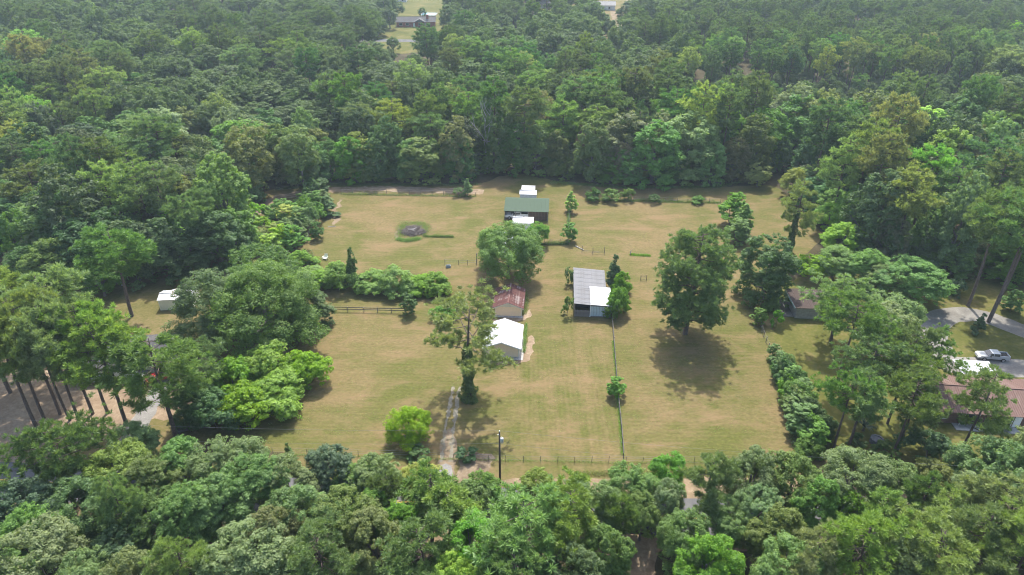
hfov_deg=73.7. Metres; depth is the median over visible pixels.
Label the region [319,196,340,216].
young tree
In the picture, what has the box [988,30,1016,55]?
pine tree
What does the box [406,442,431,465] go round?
shrub
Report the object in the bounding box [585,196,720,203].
weeds
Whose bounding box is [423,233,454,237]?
weeds
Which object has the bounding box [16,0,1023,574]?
ground
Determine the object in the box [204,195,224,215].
broadleaf tree
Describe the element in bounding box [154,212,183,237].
broadleaf tree
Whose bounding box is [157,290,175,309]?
cream shed
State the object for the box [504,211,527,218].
pickup truck
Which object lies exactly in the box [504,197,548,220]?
pole barn
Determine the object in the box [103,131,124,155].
broadleaf tree
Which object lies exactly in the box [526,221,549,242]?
broadleaf tree
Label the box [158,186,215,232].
pine tree
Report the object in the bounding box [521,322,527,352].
weeds
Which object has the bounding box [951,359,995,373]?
carport
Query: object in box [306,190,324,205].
young tree
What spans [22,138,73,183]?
pine tree
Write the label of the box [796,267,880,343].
pine tree
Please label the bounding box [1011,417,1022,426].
door
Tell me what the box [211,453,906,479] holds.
road verge
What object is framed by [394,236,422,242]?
weeds
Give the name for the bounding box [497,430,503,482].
utility pole
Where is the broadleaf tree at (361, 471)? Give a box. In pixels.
[348,451,401,498]
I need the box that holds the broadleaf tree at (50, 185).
[25,162,108,255]
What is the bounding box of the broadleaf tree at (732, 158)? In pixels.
[716,137,752,183]
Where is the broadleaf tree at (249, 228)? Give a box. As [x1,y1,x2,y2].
[217,205,262,256]
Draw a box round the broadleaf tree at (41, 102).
[18,94,60,127]
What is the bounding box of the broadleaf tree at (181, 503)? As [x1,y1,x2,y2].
[149,479,224,562]
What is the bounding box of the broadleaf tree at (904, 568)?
[854,530,936,574]
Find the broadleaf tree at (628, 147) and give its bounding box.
[611,141,631,184]
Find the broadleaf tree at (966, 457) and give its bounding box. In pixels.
[942,433,1023,509]
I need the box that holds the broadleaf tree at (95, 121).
[74,115,119,143]
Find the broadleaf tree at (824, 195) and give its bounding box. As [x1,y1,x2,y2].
[813,188,848,223]
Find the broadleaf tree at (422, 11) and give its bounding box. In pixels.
[417,8,426,15]
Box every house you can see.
[66,333,183,378]
[395,14,435,26]
[539,0,550,7]
[593,1,615,9]
[913,374,1023,433]
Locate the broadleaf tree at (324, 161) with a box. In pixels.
[298,142,330,181]
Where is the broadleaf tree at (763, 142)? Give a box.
[734,113,777,180]
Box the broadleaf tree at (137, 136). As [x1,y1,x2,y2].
[119,124,158,162]
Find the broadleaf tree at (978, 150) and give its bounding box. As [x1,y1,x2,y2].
[955,121,988,166]
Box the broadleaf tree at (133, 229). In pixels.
[118,217,154,273]
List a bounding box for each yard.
[0,249,311,464]
[532,0,627,37]
[766,267,1023,474]
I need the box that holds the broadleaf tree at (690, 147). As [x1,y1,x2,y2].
[680,141,701,169]
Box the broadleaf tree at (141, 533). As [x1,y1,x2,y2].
[122,484,183,554]
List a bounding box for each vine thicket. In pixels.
[182,386,245,430]
[203,355,264,413]
[208,379,274,431]
[243,338,307,393]
[246,363,308,421]
[276,349,333,390]
[287,249,320,266]
[292,264,322,289]
[308,268,347,289]
[316,260,358,289]
[353,267,383,294]
[369,263,420,299]
[396,273,433,297]
[420,271,452,298]
[601,302,619,318]
[608,286,631,313]
[609,271,632,293]
[759,292,780,312]
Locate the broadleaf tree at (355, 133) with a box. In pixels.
[341,131,378,179]
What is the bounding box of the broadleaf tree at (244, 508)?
[179,471,258,538]
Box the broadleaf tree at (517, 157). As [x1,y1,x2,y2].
[497,121,532,177]
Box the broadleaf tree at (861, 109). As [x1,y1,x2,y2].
[844,96,873,123]
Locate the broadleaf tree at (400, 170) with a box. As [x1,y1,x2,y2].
[394,138,422,179]
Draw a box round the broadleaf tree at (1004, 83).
[970,71,1013,112]
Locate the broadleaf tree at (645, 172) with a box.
[640,158,655,180]
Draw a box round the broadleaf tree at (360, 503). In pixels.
[301,483,382,559]
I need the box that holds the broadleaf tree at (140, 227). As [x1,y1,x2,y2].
[104,219,166,291]
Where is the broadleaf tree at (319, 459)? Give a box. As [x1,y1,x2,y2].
[304,442,359,494]
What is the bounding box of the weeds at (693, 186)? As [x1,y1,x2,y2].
[550,179,749,188]
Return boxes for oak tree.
[160,267,276,346]
[204,258,331,365]
[225,241,307,319]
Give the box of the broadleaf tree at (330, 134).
[307,118,336,140]
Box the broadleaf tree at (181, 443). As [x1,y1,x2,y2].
[153,434,213,489]
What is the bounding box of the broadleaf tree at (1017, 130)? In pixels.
[954,117,1023,154]
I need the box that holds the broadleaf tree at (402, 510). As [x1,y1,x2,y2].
[368,499,428,562]
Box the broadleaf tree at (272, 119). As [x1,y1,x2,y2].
[249,108,289,131]
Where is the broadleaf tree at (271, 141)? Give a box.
[263,122,297,181]
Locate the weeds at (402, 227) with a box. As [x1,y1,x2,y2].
[392,220,411,238]
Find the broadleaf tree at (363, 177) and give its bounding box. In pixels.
[351,148,377,182]
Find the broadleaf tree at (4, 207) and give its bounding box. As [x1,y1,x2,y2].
[0,203,41,255]
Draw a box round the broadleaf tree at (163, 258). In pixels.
[136,217,192,285]
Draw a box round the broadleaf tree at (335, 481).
[330,461,381,505]
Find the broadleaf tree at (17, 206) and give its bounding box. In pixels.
[7,202,43,241]
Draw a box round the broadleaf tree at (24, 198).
[12,183,59,211]
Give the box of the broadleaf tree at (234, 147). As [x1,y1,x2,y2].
[221,123,275,191]
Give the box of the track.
[254,186,483,214]
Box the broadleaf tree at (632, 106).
[611,96,637,145]
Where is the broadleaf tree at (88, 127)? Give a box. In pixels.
[60,121,109,142]
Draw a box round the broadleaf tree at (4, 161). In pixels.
[0,160,14,184]
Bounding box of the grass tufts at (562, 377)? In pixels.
[261,210,770,456]
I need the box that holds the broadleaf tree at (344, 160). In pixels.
[329,136,366,185]
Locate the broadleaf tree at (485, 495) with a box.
[452,477,491,523]
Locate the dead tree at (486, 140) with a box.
[468,102,534,172]
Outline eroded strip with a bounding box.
[332,201,341,224]
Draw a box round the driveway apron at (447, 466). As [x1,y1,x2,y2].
[438,464,451,495]
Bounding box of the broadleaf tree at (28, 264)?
[15,237,80,289]
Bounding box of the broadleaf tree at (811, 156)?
[787,135,827,169]
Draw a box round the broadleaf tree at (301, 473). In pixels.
[258,450,320,517]
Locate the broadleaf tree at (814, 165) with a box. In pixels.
[799,161,820,177]
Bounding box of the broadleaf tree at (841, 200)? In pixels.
[827,184,865,227]
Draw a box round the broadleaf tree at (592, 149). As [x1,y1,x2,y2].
[570,118,612,182]
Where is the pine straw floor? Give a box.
[0,356,218,462]
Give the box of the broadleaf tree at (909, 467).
[867,458,928,512]
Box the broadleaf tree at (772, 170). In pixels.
[749,153,774,173]
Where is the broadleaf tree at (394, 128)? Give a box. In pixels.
[373,114,404,173]
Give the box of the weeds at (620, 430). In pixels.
[612,341,624,454]
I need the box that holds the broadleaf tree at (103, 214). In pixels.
[72,206,147,279]
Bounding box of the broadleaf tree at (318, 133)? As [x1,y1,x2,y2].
[304,127,332,159]
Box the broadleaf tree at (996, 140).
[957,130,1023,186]
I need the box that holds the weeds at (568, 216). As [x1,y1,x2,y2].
[566,211,571,227]
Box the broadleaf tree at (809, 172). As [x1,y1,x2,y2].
[803,164,818,183]
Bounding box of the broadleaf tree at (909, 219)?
[877,206,912,253]
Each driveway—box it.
[119,371,179,439]
[438,428,456,478]
[610,10,621,30]
[920,307,1023,368]
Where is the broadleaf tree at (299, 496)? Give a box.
[260,482,336,551]
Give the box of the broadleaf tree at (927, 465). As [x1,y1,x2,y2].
[907,456,958,506]
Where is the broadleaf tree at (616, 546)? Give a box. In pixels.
[579,522,637,574]
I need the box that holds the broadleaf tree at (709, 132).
[656,110,720,186]
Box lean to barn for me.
[573,267,611,317]
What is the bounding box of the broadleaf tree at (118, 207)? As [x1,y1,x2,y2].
[104,205,139,223]
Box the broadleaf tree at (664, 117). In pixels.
[632,109,681,151]
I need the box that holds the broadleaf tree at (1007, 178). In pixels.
[972,175,1023,229]
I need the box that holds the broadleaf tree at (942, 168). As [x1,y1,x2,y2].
[914,147,954,209]
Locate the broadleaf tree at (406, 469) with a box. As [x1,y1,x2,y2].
[400,458,448,499]
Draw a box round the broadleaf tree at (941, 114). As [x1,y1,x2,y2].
[917,106,950,128]
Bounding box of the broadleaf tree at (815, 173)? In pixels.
[808,160,842,194]
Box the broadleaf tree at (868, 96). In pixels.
[853,88,890,115]
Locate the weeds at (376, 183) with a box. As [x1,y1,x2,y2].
[275,182,480,189]
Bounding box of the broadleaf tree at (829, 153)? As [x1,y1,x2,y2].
[821,120,864,182]
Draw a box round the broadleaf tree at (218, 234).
[183,210,254,270]
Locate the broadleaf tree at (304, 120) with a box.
[290,106,321,136]
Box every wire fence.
[271,447,437,454]
[344,189,475,194]
[453,453,738,461]
[601,196,720,201]
[760,322,772,353]
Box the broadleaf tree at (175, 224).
[150,217,184,241]
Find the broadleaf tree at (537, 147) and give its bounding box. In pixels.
[517,124,552,176]
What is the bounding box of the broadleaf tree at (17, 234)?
[0,208,36,251]
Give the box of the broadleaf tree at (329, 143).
[317,137,338,177]
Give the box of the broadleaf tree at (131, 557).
[99,544,175,574]
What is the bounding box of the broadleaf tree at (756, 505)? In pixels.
[729,482,784,534]
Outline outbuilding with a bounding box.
[778,288,840,318]
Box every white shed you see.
[513,216,533,229]
[519,190,536,197]
[521,185,534,189]
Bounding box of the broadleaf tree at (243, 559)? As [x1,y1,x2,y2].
[191,514,301,574]
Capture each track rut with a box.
[255,189,477,215]
[265,187,477,204]
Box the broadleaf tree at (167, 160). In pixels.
[121,156,196,209]
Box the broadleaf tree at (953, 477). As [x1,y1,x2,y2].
[938,468,998,510]
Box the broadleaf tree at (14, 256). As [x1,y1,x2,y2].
[2,245,55,285]
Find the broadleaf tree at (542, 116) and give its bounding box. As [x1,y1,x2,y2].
[521,88,559,156]
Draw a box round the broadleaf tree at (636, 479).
[606,460,668,515]
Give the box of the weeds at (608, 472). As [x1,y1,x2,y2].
[566,467,780,477]
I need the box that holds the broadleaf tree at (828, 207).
[812,202,843,230]
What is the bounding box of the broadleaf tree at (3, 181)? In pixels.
[0,179,11,201]
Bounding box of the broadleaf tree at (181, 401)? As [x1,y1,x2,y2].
[164,382,216,432]
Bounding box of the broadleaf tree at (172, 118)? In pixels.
[138,105,194,158]
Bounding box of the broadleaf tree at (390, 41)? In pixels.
[386,36,400,52]
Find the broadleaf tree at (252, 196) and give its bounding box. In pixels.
[220,188,257,207]
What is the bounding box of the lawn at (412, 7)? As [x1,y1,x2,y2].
[378,0,447,54]
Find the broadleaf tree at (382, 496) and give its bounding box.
[350,487,391,534]
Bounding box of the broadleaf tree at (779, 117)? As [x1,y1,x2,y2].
[735,106,795,170]
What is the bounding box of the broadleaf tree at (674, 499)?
[651,477,686,518]
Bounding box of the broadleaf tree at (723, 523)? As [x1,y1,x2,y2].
[693,492,751,550]
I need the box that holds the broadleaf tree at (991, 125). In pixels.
[973,110,1016,166]
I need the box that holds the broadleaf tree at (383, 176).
[364,151,393,181]
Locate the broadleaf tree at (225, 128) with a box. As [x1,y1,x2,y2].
[209,118,276,163]
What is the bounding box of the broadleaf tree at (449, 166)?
[442,133,476,182]
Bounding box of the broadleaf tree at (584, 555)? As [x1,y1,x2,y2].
[541,539,605,574]
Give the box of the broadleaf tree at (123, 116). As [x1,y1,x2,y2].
[108,107,166,133]
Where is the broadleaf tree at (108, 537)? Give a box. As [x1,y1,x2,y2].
[90,518,156,571]
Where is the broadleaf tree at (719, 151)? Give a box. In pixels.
[697,140,727,186]
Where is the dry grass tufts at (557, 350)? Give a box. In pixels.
[260,198,784,453]
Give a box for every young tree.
[245,213,257,225]
[245,231,267,251]
[249,202,265,217]
[253,216,276,226]
[256,225,271,236]
[256,232,284,255]
[259,206,276,221]
[263,222,286,233]
[263,223,293,247]
[264,207,287,222]
[267,198,291,212]
[276,203,300,218]
[276,217,292,229]
[279,224,310,250]
[284,442,295,456]
[290,205,312,227]
[290,218,307,240]
[291,191,314,203]
[296,194,314,206]
[300,218,315,228]
[302,178,319,194]
[302,200,320,220]
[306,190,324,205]
[309,178,330,195]
[309,221,324,238]
[312,201,326,220]
[319,189,333,200]
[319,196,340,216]
[342,247,361,285]
[399,292,417,314]
[462,178,472,195]
[560,222,577,241]
[564,191,578,211]
[605,254,620,285]
[606,376,626,397]
[718,191,746,224]
[724,218,752,245]
[729,203,754,233]
[749,307,768,324]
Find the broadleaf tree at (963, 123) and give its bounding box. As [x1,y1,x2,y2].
[934,110,984,164]
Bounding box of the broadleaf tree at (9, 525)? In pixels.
[0,501,84,570]
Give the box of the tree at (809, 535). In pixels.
[778,516,846,574]
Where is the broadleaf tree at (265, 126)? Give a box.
[240,117,272,162]
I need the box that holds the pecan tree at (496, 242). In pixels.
[474,220,544,284]
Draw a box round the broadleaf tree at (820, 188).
[797,176,842,211]
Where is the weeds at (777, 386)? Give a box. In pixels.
[767,356,798,450]
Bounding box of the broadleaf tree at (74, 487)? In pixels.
[35,473,127,542]
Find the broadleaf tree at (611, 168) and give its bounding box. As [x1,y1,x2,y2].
[593,151,626,183]
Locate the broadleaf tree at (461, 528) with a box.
[442,506,499,574]
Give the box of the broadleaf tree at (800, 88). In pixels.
[768,81,817,128]
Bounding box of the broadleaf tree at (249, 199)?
[221,189,255,215]
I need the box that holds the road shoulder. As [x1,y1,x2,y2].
[15,476,936,557]
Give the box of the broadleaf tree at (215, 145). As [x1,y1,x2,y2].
[184,136,224,159]
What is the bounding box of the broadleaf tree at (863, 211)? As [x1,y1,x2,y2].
[837,168,909,261]
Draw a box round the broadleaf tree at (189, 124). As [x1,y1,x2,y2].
[174,105,208,145]
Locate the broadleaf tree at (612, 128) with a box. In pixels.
[588,110,661,182]
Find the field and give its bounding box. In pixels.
[223,174,820,457]
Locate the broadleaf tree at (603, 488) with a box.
[572,478,627,533]
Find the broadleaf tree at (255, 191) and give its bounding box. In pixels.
[239,169,267,202]
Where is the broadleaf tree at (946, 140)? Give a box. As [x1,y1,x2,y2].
[915,125,974,170]
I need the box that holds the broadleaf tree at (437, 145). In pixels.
[421,137,444,178]
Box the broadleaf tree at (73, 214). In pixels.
[64,205,82,217]
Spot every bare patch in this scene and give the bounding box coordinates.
[456,452,494,481]
[491,335,534,365]
[493,309,531,321]
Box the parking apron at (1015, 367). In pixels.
[945,357,1023,376]
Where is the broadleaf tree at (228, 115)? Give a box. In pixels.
[210,105,252,140]
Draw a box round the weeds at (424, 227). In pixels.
[407,219,437,235]
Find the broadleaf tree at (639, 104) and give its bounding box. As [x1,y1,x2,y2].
[632,98,648,121]
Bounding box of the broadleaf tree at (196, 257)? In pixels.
[165,225,221,284]
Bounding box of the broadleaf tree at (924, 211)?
[911,168,988,227]
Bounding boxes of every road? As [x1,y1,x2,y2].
[0,462,1020,552]
[361,39,755,46]
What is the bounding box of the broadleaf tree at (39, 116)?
[21,101,62,135]
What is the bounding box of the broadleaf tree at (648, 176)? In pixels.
[639,154,658,180]
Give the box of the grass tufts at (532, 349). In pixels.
[258,195,784,454]
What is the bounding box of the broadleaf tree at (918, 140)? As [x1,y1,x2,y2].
[852,121,930,178]
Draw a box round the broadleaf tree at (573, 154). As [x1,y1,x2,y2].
[566,146,590,174]
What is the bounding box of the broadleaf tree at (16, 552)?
[0,527,57,574]
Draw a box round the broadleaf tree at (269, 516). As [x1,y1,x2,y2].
[245,504,306,574]
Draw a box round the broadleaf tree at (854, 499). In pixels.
[826,489,868,522]
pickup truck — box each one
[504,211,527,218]
[974,349,1010,361]
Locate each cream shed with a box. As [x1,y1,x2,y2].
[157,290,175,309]
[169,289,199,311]
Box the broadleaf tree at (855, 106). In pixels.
[818,98,865,159]
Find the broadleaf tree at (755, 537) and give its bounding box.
[741,501,808,574]
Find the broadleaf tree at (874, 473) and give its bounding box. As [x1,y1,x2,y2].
[819,443,896,516]
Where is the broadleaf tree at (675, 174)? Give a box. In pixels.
[653,146,682,187]
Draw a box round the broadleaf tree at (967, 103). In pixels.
[943,91,984,134]
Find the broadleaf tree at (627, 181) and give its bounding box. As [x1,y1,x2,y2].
[610,149,646,184]
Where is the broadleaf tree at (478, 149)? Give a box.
[469,143,482,174]
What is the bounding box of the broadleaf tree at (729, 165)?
[708,152,736,180]
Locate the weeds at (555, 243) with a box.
[540,239,567,245]
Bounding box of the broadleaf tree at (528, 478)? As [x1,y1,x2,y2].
[516,466,553,504]
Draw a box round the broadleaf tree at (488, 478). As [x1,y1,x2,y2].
[464,468,501,511]
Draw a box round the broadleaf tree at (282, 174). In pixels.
[271,137,299,186]
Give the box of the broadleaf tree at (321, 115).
[308,106,346,141]
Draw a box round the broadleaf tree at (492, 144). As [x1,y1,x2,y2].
[473,115,513,173]
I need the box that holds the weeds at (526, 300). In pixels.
[522,287,529,313]
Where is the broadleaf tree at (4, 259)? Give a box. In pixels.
[1,249,20,267]
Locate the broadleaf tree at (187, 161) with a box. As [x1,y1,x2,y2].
[177,134,227,169]
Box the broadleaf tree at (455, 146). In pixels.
[437,115,476,182]
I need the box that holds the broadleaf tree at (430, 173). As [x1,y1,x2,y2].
[412,140,432,178]
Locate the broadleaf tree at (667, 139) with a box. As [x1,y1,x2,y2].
[617,119,685,191]
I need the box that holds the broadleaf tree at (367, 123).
[336,105,376,144]
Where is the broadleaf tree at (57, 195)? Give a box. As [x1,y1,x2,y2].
[37,191,93,252]
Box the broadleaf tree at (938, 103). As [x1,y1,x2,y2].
[926,98,944,129]
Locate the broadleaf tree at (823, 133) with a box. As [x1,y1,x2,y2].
[815,119,845,159]
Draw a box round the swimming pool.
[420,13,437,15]
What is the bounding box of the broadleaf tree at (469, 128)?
[436,116,485,173]
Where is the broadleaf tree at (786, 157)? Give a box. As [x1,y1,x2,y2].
[769,136,792,172]
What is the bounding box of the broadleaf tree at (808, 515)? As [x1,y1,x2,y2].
[789,473,842,538]
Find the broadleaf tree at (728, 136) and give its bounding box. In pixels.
[718,125,738,147]
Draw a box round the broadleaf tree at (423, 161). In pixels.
[396,136,443,185]
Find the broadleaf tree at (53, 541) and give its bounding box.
[0,510,89,574]
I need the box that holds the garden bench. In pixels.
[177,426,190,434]
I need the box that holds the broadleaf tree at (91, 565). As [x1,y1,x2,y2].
[54,544,115,574]
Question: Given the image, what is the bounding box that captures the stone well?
[869,434,884,443]
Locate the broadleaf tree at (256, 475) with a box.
[214,452,291,520]
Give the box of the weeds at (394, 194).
[341,191,475,197]
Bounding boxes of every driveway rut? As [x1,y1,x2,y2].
[439,387,454,461]
[448,387,460,461]
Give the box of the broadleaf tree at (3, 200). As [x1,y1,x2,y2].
[0,195,20,221]
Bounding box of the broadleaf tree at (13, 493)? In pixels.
[0,475,67,533]
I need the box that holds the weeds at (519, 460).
[276,452,721,463]
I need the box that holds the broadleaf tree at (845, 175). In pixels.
[821,159,857,191]
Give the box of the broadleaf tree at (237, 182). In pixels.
[192,150,252,221]
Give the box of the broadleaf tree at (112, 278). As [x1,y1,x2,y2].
[73,258,125,296]
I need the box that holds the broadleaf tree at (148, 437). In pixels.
[103,419,161,455]
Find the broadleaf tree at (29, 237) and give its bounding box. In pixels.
[17,230,39,249]
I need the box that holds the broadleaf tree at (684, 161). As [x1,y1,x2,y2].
[678,145,690,176]
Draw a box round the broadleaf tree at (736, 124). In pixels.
[709,110,744,143]
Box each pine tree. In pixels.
[0,33,45,66]
[0,47,17,65]
[0,59,34,84]
[0,65,19,100]
[0,71,31,104]
[0,84,36,122]
[0,100,33,133]
[0,118,46,149]
[0,136,35,180]
[0,157,59,200]
[0,260,95,325]
[0,264,31,300]
[0,282,22,393]
[0,283,61,414]
[0,308,37,426]
[0,310,45,418]
[0,402,116,508]
[1,28,47,51]
[1,103,48,126]
[8,292,82,412]
[9,316,71,420]
[12,190,75,231]
[13,63,56,97]
[14,291,96,414]
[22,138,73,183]
[24,58,55,103]
[25,18,52,37]
[25,82,67,124]
[27,36,53,65]
[28,80,57,104]
[32,297,124,412]
[37,133,83,172]
[43,131,101,190]
[44,58,80,98]
[44,311,150,421]
[46,100,82,125]
[48,29,79,49]
[49,50,80,66]
[49,64,92,103]
[56,42,80,66]
[60,79,99,116]
[62,47,106,88]
[66,134,121,216]
[67,221,158,316]
[72,87,115,120]
[75,158,124,214]
[76,136,137,159]
[82,48,110,65]
[83,65,127,95]
[84,40,111,84]
[86,329,224,437]
[88,471,151,530]
[89,40,132,67]
[97,159,132,211]
[104,51,138,78]
[107,70,144,90]
[108,160,162,218]
[114,112,171,155]
[115,148,154,211]
[123,163,184,217]
[129,113,185,152]
[129,133,175,166]
[132,28,170,53]
[137,534,217,574]
[140,131,205,158]
[155,165,227,201]
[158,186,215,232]
[170,26,209,56]
[172,333,231,379]
[200,22,234,71]
[202,35,228,64]
[217,47,252,66]
[230,35,251,59]
[235,43,264,78]
[241,31,274,70]
[252,50,273,74]
[261,37,300,63]
[275,47,306,70]
[281,41,315,91]
[281,498,369,574]
[282,30,317,74]
[283,37,301,54]
[291,46,321,94]
[304,43,325,53]
[309,72,342,113]
[314,68,353,97]
[320,46,347,69]
[326,71,362,111]
[336,101,382,132]
[343,43,381,88]
[359,11,380,45]
[361,81,392,107]
[363,97,420,132]
[365,468,407,506]
[374,499,460,574]
[376,80,407,100]
[389,456,476,541]
[393,58,429,97]
[404,89,446,143]
[405,112,448,145]
[416,480,484,536]
[420,30,442,66]
[422,80,454,114]
[423,277,517,404]
[439,46,464,74]
[441,33,462,50]
[442,87,468,118]
[444,82,468,109]
[445,46,475,69]
[446,90,487,134]
[447,85,477,115]
[450,72,486,132]
[454,34,493,66]
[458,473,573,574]
[468,528,550,574]
[482,46,511,70]
[482,51,503,70]
[491,47,531,77]
[496,33,537,51]
[501,57,528,77]
[510,72,546,92]
[511,42,541,70]
[513,70,546,94]
[517,51,538,74]
[526,61,547,82]
[533,68,554,93]
[534,98,591,143]
[535,465,599,572]
[537,52,557,78]
[543,72,575,107]
[550,45,581,73]
[550,49,579,85]
[555,75,596,111]
[557,67,581,85]
[558,73,590,102]
[564,49,600,106]
[568,69,600,90]
[573,31,597,58]
[575,72,625,138]
[577,82,633,135]
[578,15,605,30]
[579,102,620,135]
[580,68,597,127]
[581,52,604,70]
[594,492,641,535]
[595,63,619,92]
[612,65,654,104]
[614,67,656,120]
[615,109,661,144]
[643,47,678,61]
[643,51,683,90]
[647,69,687,107]
[649,85,684,120]
[653,57,687,128]
[655,87,689,126]
[675,79,726,130]
[676,37,700,50]
[676,46,702,77]
[676,450,742,513]
[678,85,707,115]
[697,44,721,91]
[704,48,722,87]
[705,33,728,56]
[709,36,724,61]
[710,83,740,132]
[712,30,723,38]
[712,84,751,144]
[716,40,746,76]
[719,27,745,74]
[723,35,745,78]
[739,69,777,117]
[748,38,768,71]
[760,43,784,82]
[761,48,788,79]
[766,28,791,73]
[770,81,783,96]
[777,44,806,90]
[779,178,824,257]
[781,37,802,83]
[792,27,811,48]
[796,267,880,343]
[799,96,853,163]
[802,33,817,70]
[808,26,823,71]
[808,37,832,82]
[809,361,891,448]
[812,132,877,206]
[812,283,902,385]
[813,38,832,81]
[813,44,842,86]
[817,506,928,574]
[826,32,851,82]
[828,113,874,153]
[829,326,919,415]
[833,33,857,79]
[836,27,855,73]
[836,365,896,447]
[839,36,872,85]
[843,136,910,173]
[846,42,867,94]
[850,117,905,184]
[851,73,869,91]
[851,130,917,191]
[857,28,884,80]
[861,484,908,525]
[864,42,889,87]
[865,39,888,77]
[870,90,930,190]
[876,45,904,85]
[876,337,948,423]
[878,495,985,574]
[879,33,905,78]
[881,362,953,456]
[885,69,927,94]
[885,160,948,258]
[887,76,910,88]
[887,321,952,360]
[887,364,954,449]
[888,33,915,71]
[889,34,912,76]
[902,45,934,90]
[902,468,955,516]
[903,153,941,207]
[906,142,970,228]
[909,73,942,111]
[913,323,969,376]
[914,34,937,79]
[915,32,942,72]
[915,487,971,543]
[924,48,950,86]
[926,43,950,84]
[928,161,978,222]
[936,31,958,78]
[940,500,1023,574]
[944,26,972,75]
[950,362,1016,469]
[953,38,982,87]
[954,44,977,73]
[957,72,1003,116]
[961,181,1023,306]
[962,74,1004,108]
[962,147,1023,213]
[970,28,995,52]
[970,43,989,77]
[970,495,1023,574]
[973,186,1023,322]
[981,46,1001,73]
[986,44,1023,77]
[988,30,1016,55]
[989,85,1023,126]
[991,178,1023,301]
[993,34,1015,46]
[993,91,1022,120]
[994,29,1015,39]
[994,40,1016,56]
[996,143,1023,183]
[1006,106,1023,137]
[1014,61,1023,80]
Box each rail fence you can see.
[339,307,403,312]
[612,317,623,457]
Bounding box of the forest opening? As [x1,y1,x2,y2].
[617,527,657,574]
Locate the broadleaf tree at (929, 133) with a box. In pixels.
[903,110,941,164]
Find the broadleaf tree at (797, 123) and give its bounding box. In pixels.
[773,94,829,161]
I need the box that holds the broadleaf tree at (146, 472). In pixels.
[121,452,190,517]
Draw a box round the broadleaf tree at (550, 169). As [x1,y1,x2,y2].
[542,129,571,176]
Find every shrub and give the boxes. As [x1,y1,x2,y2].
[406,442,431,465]
[452,187,465,195]
[454,446,478,463]
[585,187,600,201]
[619,188,635,200]
[648,194,661,202]
[691,195,704,204]
[766,343,784,363]
[769,350,792,361]
[770,309,784,326]
[770,355,792,381]
[774,353,797,374]
[776,373,793,396]
[777,363,801,380]
[778,379,819,403]
[779,384,808,407]
[781,390,819,415]
[782,368,807,382]
[784,402,818,434]
[785,375,813,392]
[787,394,826,421]
[791,410,827,443]
[794,437,825,460]
[798,420,831,452]
[815,415,839,441]
[845,431,868,449]
[866,439,902,460]
[893,427,952,470]
[945,278,968,298]
[957,417,979,426]
[970,313,987,335]
[1000,289,1023,312]
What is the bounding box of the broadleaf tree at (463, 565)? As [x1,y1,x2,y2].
[429,548,479,574]
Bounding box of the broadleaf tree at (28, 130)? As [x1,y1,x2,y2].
[0,120,53,186]
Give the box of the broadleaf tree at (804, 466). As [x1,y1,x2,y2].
[749,449,824,509]
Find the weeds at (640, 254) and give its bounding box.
[629,253,651,256]
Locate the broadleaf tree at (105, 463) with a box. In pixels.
[81,436,152,511]
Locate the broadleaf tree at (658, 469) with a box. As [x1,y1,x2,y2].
[648,450,685,491]
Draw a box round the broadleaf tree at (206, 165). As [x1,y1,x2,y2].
[196,150,234,178]
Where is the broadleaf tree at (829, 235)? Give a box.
[819,221,866,254]
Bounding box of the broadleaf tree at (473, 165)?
[455,155,479,176]
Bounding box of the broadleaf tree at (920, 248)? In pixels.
[892,222,941,263]
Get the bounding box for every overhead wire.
[16,419,375,430]
[506,431,999,467]
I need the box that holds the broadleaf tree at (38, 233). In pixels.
[31,225,51,248]
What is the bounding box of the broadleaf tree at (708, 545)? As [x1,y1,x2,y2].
[672,532,745,574]
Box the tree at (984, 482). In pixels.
[946,467,1023,561]
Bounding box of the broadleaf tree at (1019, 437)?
[973,425,1023,486]
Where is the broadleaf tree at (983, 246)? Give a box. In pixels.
[947,233,995,279]
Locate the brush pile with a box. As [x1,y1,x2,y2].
[397,224,427,236]
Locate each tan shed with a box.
[481,318,523,359]
[493,283,525,317]
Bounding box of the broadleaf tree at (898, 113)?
[874,98,917,164]
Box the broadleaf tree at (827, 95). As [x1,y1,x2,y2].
[798,87,849,134]
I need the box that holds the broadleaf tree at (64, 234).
[52,217,97,291]
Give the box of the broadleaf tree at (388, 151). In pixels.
[363,125,398,180]
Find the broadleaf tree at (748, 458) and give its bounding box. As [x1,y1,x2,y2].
[721,444,778,513]
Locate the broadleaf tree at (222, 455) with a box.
[182,434,270,487]
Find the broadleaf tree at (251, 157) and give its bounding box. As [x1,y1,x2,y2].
[224,137,260,165]
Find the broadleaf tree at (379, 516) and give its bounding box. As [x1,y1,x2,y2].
[342,504,406,574]
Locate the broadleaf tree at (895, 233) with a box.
[870,208,913,261]
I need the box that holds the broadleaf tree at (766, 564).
[749,529,825,574]
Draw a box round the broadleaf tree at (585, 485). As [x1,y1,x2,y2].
[553,479,594,519]
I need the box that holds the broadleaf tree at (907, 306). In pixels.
[865,290,928,329]
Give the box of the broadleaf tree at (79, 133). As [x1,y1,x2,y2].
[48,127,97,182]
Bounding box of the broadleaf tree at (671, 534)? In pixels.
[655,507,712,574]

